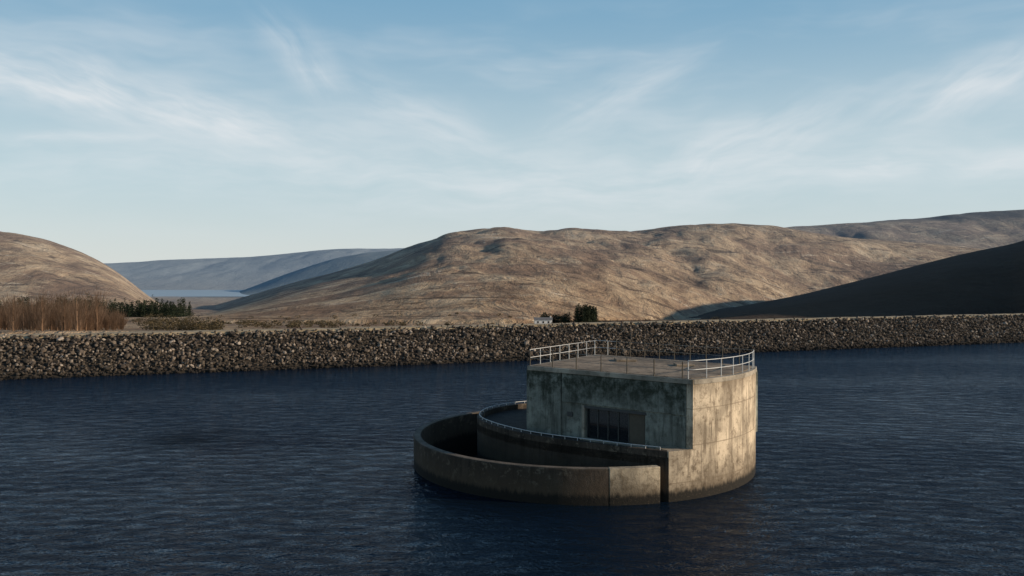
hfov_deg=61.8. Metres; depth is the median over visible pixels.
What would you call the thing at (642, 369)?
roof felt
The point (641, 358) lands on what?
railing rails
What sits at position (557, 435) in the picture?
curb rail
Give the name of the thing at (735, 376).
roof slab
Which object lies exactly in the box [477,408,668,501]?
platform
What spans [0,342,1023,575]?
reservoir water
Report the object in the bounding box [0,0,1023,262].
sky
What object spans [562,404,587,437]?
front wall
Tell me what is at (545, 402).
front panel
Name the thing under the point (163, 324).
scrub thicket
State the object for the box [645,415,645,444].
front wall
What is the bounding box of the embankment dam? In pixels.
[0,313,1023,380]
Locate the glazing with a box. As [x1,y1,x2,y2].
[588,408,629,443]
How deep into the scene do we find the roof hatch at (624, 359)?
60.08 m
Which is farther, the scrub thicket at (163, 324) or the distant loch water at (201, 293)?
the distant loch water at (201, 293)
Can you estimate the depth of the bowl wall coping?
52.03 m
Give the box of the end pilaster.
[686,380,693,448]
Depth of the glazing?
53.82 m
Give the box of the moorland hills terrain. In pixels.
[0,209,1023,333]
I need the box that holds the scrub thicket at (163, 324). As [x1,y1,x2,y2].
[137,313,225,330]
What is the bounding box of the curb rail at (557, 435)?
[479,401,659,447]
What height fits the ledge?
0.380 m
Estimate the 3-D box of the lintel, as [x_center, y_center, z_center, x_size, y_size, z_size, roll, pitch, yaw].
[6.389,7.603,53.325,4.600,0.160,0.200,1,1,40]
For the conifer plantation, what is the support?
on the moorland hills terrain
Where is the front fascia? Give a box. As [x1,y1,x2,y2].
[562,373,686,415]
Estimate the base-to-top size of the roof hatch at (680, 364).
0.130 m
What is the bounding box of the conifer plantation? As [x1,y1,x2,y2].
[571,303,599,322]
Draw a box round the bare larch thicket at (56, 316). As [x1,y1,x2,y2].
[0,288,128,330]
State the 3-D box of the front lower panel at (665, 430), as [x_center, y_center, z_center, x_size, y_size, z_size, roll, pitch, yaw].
[9.162,8.651,50.999,2.657,2.170,0.050,1,1,40]
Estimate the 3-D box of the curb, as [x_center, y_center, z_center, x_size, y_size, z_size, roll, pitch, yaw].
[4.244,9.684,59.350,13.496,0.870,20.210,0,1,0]
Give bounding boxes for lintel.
[584,405,645,414]
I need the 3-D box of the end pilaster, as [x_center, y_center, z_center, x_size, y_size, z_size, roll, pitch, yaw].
[10.502,7.359,50.061,0.420,4.040,0.450,1,1,40]
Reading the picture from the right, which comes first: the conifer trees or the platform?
the platform
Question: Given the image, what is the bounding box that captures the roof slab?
[527,354,756,384]
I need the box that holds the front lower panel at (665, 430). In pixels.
[646,413,685,448]
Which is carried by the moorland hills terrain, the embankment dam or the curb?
the embankment dam
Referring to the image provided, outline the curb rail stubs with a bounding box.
[479,401,660,449]
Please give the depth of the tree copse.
351.25 m
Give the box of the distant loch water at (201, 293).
[142,290,248,296]
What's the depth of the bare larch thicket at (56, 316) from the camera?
156.39 m
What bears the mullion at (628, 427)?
attached to the glazing
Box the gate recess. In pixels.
[660,467,660,500]
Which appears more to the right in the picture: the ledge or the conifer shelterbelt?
the ledge
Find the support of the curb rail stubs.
on the curb
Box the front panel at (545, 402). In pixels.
[529,370,561,434]
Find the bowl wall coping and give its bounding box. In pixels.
[414,411,608,468]
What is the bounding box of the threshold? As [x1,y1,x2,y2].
[580,437,647,447]
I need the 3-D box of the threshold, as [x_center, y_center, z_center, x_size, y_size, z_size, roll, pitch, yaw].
[6.309,9.644,53.258,4.800,0.120,0.450,1,1,40]
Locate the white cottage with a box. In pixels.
[534,316,552,323]
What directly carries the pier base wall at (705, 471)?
on the platform
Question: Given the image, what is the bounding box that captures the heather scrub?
[130,312,850,328]
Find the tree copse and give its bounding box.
[540,312,572,322]
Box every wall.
[414,413,608,505]
[527,370,528,429]
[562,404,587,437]
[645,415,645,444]
[665,429,755,501]
[694,373,755,448]
[756,370,757,431]
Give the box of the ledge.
[656,446,679,449]
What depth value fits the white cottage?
320.62 m
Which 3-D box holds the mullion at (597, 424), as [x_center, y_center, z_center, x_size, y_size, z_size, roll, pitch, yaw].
[5.461,8.619,54.334,0.060,1.900,0.060,1,1,40]
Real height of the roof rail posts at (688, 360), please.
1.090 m
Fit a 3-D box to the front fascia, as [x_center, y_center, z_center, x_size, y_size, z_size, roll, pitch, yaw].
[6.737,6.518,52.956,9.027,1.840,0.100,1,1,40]
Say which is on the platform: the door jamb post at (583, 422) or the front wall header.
the door jamb post at (583, 422)
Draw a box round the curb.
[477,403,666,465]
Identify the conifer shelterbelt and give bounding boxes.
[55,293,193,316]
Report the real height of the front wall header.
2.050 m
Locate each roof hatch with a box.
[614,358,635,361]
[673,363,694,365]
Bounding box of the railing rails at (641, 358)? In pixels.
[531,341,751,370]
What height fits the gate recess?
4.950 m
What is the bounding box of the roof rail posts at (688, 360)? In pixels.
[540,341,753,378]
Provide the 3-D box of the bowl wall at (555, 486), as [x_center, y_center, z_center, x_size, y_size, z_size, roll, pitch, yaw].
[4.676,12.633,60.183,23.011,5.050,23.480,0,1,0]
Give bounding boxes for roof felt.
[533,354,750,378]
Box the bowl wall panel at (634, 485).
[608,465,659,505]
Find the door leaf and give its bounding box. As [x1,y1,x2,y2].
[629,413,644,444]
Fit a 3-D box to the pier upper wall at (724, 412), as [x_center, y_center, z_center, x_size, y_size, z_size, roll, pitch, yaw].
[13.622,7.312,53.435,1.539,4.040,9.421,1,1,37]
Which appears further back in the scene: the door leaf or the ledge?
the door leaf
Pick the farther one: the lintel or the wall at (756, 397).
the wall at (756, 397)
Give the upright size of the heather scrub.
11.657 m
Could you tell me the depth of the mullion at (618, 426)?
53.32 m
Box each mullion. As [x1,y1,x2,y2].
[597,410,598,438]
[618,412,618,441]
[628,413,628,442]
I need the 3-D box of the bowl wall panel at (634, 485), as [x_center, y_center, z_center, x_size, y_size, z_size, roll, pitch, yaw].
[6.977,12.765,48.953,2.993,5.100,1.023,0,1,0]
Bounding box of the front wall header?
[562,375,685,416]
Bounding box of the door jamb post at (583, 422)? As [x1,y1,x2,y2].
[582,405,584,437]
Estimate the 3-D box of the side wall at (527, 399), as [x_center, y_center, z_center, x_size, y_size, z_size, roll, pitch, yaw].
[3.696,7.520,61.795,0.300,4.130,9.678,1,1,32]

